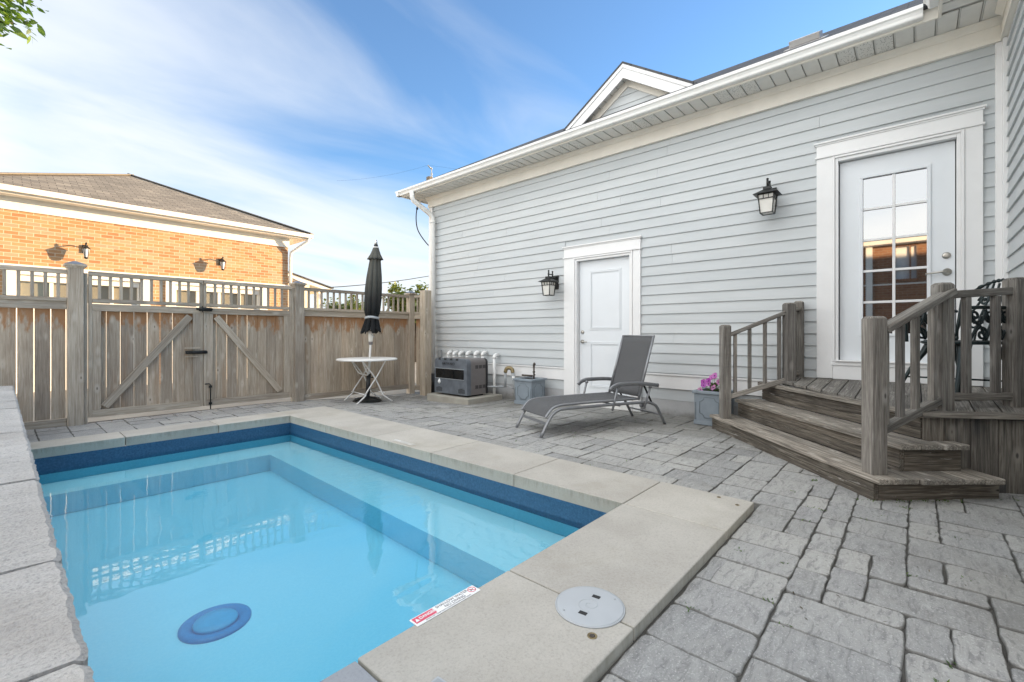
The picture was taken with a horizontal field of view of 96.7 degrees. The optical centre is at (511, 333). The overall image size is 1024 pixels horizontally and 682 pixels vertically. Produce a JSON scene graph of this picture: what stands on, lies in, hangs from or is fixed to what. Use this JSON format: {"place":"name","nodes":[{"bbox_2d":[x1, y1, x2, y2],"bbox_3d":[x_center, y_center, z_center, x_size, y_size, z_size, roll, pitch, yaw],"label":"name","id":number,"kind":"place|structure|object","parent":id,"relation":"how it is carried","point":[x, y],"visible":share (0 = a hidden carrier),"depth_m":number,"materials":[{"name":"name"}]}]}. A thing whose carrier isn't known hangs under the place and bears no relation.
{"place":"outdoors","nodes":[
{"label":"outdoors","id":0,"kind":"place"},
{"bbox_2d":[0,172,313,393],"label":"brick house","id":1,"kind":"structure","parent":0,"point":[127,223],"depth_m":10.88,"materials":[{"name":"brown brick"}]},
{"bbox_2d":[6,270,150,393],"bbox_3d":[-9.559,-0.029,10.133,0.250,2.618,2.360,0,0,42],"label":"window","id":2,"kind":"structure","parent":1,"relation":"in","point":[10,274],"depth_m":9.78,"materials":[{"name":"white glass"}]},
{"bbox_2d":[81,242,89,258],"bbox_3d":[-9.369,-1.815,10.005,0.285,0.370,0.170,0,0,42],"label":"coach lamp","id":3,"kind":"object","parent":1,"relation":"attached to","point":[85,248],"visible":1,"depth_m":9.94,"materials":[{"name":"black metal"}]},
{"bbox_2d":[165,281,267,382],"bbox_3d":[-7.801,-0.029,12.116,0.250,2.618,2.340,0,0,42],"label":"window","id":4,"kind":"structure","parent":1,"relation":"in","point":[194,287],"depth_m":12.00,"materials":[{"name":"white glass"}]},
{"bbox_2d":[218,257,225,270],"bbox_3d":[-7.624,-1.835,11.972,0.285,0.370,0.170,0,0,42],"label":"coach lamp","id":5,"kind":"object","parent":1,"relation":"attached to","point":[221,262],"visible":1,"depth_m":11.92,"materials":[{"name":"black metal"}]},
{"bbox_2d":[16,362,419,421],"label":"lane","id":6,"kind":"structure","parent":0,"point":[122,416],"depth_m":7.80,"materials":[{"name":"gray stone pavers"}]},
{"bbox_2d":[0,0,48,49],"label":"shade tree","id":7,"kind":"object","parent":6,"relation":"on","point":[6,12],"visible":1,"depth_m":5.80,"materials":[{"name":"green plant"}]},
{"bbox_2d":[288,271,333,307],"bbox_3d":[-10.835,-0.802,19.237,6.260,4.165,3.710,0,0,42],"label":"bungalow","id":8,"kind":"object","parent":6,"relation":"on","point":[313,283],"visible":0.06,"depth_m":18.07,"materials":[{"name":"beige paint"}]},
{"bbox_2d":[323,294,360,309],"bbox_3d":[-7.915,-0.305,22.066,2.692,3.184,3.124,0,0,42],"label":"tree","id":9,"kind":"object","parent":6,"relation":"on","point":[342,305],"visible":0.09,"depth_m":21.48,"materials":[{"name":"green plant"}]},
{"bbox_2d":[385,280,428,361],"bbox_3d":[-3.988,-0.497,19.738,3.160,3.569,3.134,0,0,42],"label":"tree","id":10,"kind":"object","parent":6,"relation":"on","point":[396,289],"visible":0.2,"depth_m":19.07,"materials":[{"name":"green plant"}]},
{"bbox_2d":[333,276,427,287],"bbox_3d":[-9.143,-5.369,40.187,0.058,4.359,20.038,0,0,44],"label":"overhead wire","id":11,"kind":"object","parent":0,"point":[382,282],"visible":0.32,"depth_m":38.65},
{"bbox_2d":[0,0,912,402],"label":"sky","id":12,"kind":"structure","parent":0,"point":[263,108],"materials":[{"name":"blue"}]},
{"bbox_2d":[26,392,1023,681],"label":"patio","id":13,"kind":"structure","parent":0,"point":[718,628],"depth_m":2.14,"materials":[{"name":"grey stone"}]},
{"bbox_2d":[0,386,94,681],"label":"retaining wall","id":14,"kind":"structure","parent":13,"relation":"on","point":[41,638],"depth_m":1.00,"materials":[{"name":"stone"}]},
{"bbox_2d":[0,261,430,429],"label":"wooden fence","id":15,"kind":"object","parent":13,"relation":"on","point":[323,339],"visible":0.9,"depth_m":7.24,"materials":[{"name":"weathered cedar wood"},{"name":"black iron"}]},
{"bbox_2d":[88,271,212,417],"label":"fence gate","id":16,"kind":"structure","parent":15,"relation":"attached to","point":[129,359],"depth_m":5.86,"materials":[{"name":"brown wood"}]},
{"bbox_2d":[203,280,291,408],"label":"fence gate","id":17,"kind":"structure","parent":15,"relation":"attached to","point":[247,357],"depth_m":6.75,"materials":[{"name":"brown wood"}]},
{"bbox_2d":[336,357,396,403],"bbox_3d":[-2.428,0.782,7.632,0.978,0.732,0.978,0,0,-40],"label":"garden table","id":18,"kind":"object","parent":13,"relation":"on","point":[362,359],"visible":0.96,"depth_m":7.51,"materials":[{"name":"white metal"}]},
{"bbox_2d":[352,240,382,402],"bbox_3d":[-2.426,-0.221,7.634,0.470,2.718,0.474,0,0,42],"label":"parasol","id":19,"kind":"object","parent":13,"relation":"on","point":[372,300],"visible":1,"depth_m":7.58,"materials":[{"name":"black fabric"}]},
{"bbox_2d":[30,406,753,681],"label":"swimming pool","id":20,"kind":"structure","parent":13,"relation":"in","point":[322,544],"depth_m":2.96,"materials":[{"name":"liquid"}]},
{"bbox_2d":[392,439,414,444],"bbox_3d":[-1.036,1.038,4.341,0.310,0.004,0.052,0,0,42],"label":"warning sign","id":21,"kind":"object","parent":20,"relation":"on","point":[403,442],"visible":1,"depth_m":4.33,"materials":[{"name":"white plastic"}]},
{"bbox_2d":[431,676,445,681],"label":"access plate","id":22,"kind":"object","parent":20,"relation":"on","point":[437,679],"visible":1,"depth_m":1.36,"materials":[{"name":"grey plastic"}]},
{"bbox_2d":[409,585,480,626],"bbox_3d":[-0.249,1.038,1.743,0.052,0.004,0.310,0,0,42],"label":"warning sign","id":23,"kind":"object","parent":20,"relation":"on","point":[437,610],"visible":1,"depth_m":1.73,"materials":[{"name":"white plastic"}]},
{"bbox_2d":[555,586,624,628],"bbox_3d":[0.296,1.036,1.733,0.263,0.008,0.263,0,0,42],"label":"skimmer lid","id":24,"kind":"object","parent":20,"relation":"on","point":[590,607],"visible":1,"depth_m":1.72,"materials":[{"name":"grey plastic"}]},
{"bbox_2d":[587,632,596,638],"bbox_3d":[0.276,1.038,1.564,0.034,0.003,0.034,0,0,42],"label":"deck anchor","id":25,"kind":"object","parent":20,"relation":"on","point":[591,635],"visible":1,"depth_m":1.56,"materials":[{"name":"gold metal"}]},
{"bbox_2d":[427,392,502,404],"bbox_3d":[-0.826,1.117,7.916,1.060,0.125,0.810,0,0,42],"label":"concrete pad","id":26,"kind":"object","parent":13,"relation":"on","point":[455,399],"visible":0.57,"depth_m":7.61,"materials":[{"name":"beige concrete"}]},
{"bbox_2d":[435,357,487,396],"bbox_3d":[-0.896,0.739,7.875,0.834,0.630,0.523,0,0,42],"label":"pool heater","id":27,"kind":"object","parent":26,"relation":"on","point":[464,376],"visible":1,"depth_m":7.66,"materials":[{"name":"black plastic"}]},
{"bbox_2d":[473,351,479,357],"bbox_3d":[-0.649,0.748,8.312,0.068,0.864,0.133,0,0,42],"label":"pvc pipe","id":28,"kind":"object","parent":13,"relation":"on","point":[476,353],"visible":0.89,"depth_m":8.28,"materials":[{"name":"white plastic"}]},
{"bbox_2d":[481,351,487,357],"bbox_3d":[-0.507,0.746,8.186,0.068,0.868,0.133,0,0,42],"label":"pvc pipe","id":29,"kind":"object","parent":13,"relation":"on","point":[483,353],"visible":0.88,"depth_m":8.15,"materials":[{"name":"white plastic"}]},
{"bbox_2d":[492,353,498,393],"bbox_3d":[-0.290,0.753,7.993,0.068,0.813,0.133,0,0,42],"label":"pvc pipe","id":30,"kind":"object","parent":13,"relation":"on","point":[495,355],"visible":0.95,"depth_m":7.95,"materials":[{"name":"white plastic"}]},
{"bbox_2d":[487,366,514,394],"bbox_3d":[-0.153,0.857,7.714,0.591,0.616,0.090,0,0,23],"label":"gas pipe","id":31,"kind":"object","parent":13,"relation":"on","point":[507,368],"visible":0.88,"depth_m":7.67,"materials":[{"name":"grey metal"}]},
{"bbox_2d":[513,377,546,404],"bbox_3d":[0.285,0.910,7.232,0.387,0.400,0.387,0,0,42],"label":"planter","id":32,"kind":"object","parent":13,"relation":"on","point":[527,389],"visible":0.8,"depth_m":7.12,"materials":[{"name":"plastic"}]},
{"bbox_2d":[522,362,535,378],"bbox_3d":[0.282,0.623,7.361,0.266,0.315,0.079,0,0,36],"label":"garden tap","id":33,"kind":"object","parent":32,"relation":"in","point":[534,364],"visible":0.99,"depth_m":7.32,"materials":[{"name":"black metal"}]},
{"bbox_2d":[515,335,665,437],"bbox_3d":[0.936,0.554,5.327,1.718,1.068,0.659,0,0,-25],"label":"sun lounger","id":34,"kind":"object","parent":13,"relation":"on","point":[631,366],"visible":1,"depth_m":5.36,"materials":[{"name":"grey aluminium"},{"name":"grey mesh cloth"}]},
{"bbox_2d":[360,402,1018,681],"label":"weed tufts","id":35,"kind":"object","parent":13,"relation":"on","point":[950,666],"visible":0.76,"depth_m":2.80,"materials":[{"name":"plant"}]},
{"bbox_2d":[692,388,733,425],"bbox_3d":[2.412,0.875,5.433,0.387,0.400,0.387,0,0,42],"label":"planter","id":36,"kind":"object","parent":13,"relation":"on","point":[706,403],"visible":0.53,"depth_m":5.34,"materials":[{"name":"plastic"}]},
{"bbox_2d":[698,372,718,391],"bbox_3d":[2.401,0.584,5.436,0.324,0.250,0.281,0,0,42],"label":"petunia plant","id":37,"kind":"object","parent":36,"relation":"in","point":[706,383],"visible":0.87,"depth_m":5.40,"materials":[{"name":"pink plant"}]},
{"bbox_2d":[710,277,1023,501],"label":"wooden porch","id":38,"kind":"object","parent":13,"relation":"on","point":[967,445],"visible":0.98,"depth_m":3.23,"materials":[{"name":"brown wood"}]},
{"bbox_2d":[905,278,1005,392],"bbox_3d":[3.542,0.032,3.566,0.632,0.930,0.501,0,0,-2],"label":"patio armchair","id":39,"kind":"object","parent":38,"relation":"on","point":[981,318],"visible":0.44,"depth_m":3.42,"materials":[{"name":"black metal"}]},
{"label":"ground","id":40,"kind":"structure","parent":0,"visible":0},
{"bbox_2d":[395,0,1023,438],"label":"grey house","id":41,"kind":"structure","parent":40,"relation":"on","point":[883,152],"depth_m":5.36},
{"bbox_2d":[416,200,428,245],"bbox_3d":[-1.822,-2.261,9.451,0.356,1.000,0.049,0,0,-16],"label":"service cable","id":42,"kind":"object","parent":41,"relation":"hanging from","point":[417,227],"visible":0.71,"depth_m":9.40,"materials":[{"name":"black rubber"}]},
{"bbox_2d":[426,165,432,179],"bbox_3d":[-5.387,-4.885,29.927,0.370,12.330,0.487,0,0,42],"label":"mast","id":43,"kind":"object","parent":41,"relation":"attached to","point":[429,177],"visible":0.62,"depth_m":29.82,"materials":[{"name":"white metal"}]},
{"bbox_2d":[438,350,441,357],"bbox_3d":[-1.440,0.515,9.108,0.090,0.370,0.040,0,0,42],"label":"junction box","id":44,"kind":"object","parent":41,"relation":"attached to","point":[439,353],"visible":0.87,"depth_m":9.09,"materials":[{"name":"grey plastic"}]},
{"bbox_2d":[538,270,558,295],"bbox_3d":[0.596,-0.789,7.124,0.248,0.400,0.324,0,0,42],"label":"wall lantern","id":45,"kind":"object","parent":41,"relation":"attached to","point":[550,284],"depth_m":7.07,"materials":[{"name":"black metal"}]},
{"bbox_2d":[580,256,629,409],"bbox_3d":[1.352,0.006,6.710,0.900,2.208,0.135,0,0,42],"label":"service door","id":46,"kind":"structure","parent":41,"relation":"in","point":[604,283],"depth_m":6.74,"materials":[{"name":"paint"}]},
{"bbox_2d":[752,178,781,215],"bbox_3d":[2.875,-1.534,5.104,0.248,0.400,0.324,0,0,42],"label":"wall lantern","id":47,"kind":"object","parent":41,"relation":"attached to","point":[767,195],"depth_m":5.04,"materials":[{"name":"black metal"}]},
{"bbox_2d":[832,141,955,383],"bbox_3d":[3.798,-0.662,4.528,1.005,2.285,0.155,0,0,42],"label":"entry door","id":48,"kind":"structure","parent":41,"relation":"in","point":[897,209],"depth_m":4.56,"materials":[{"name":"paint"}]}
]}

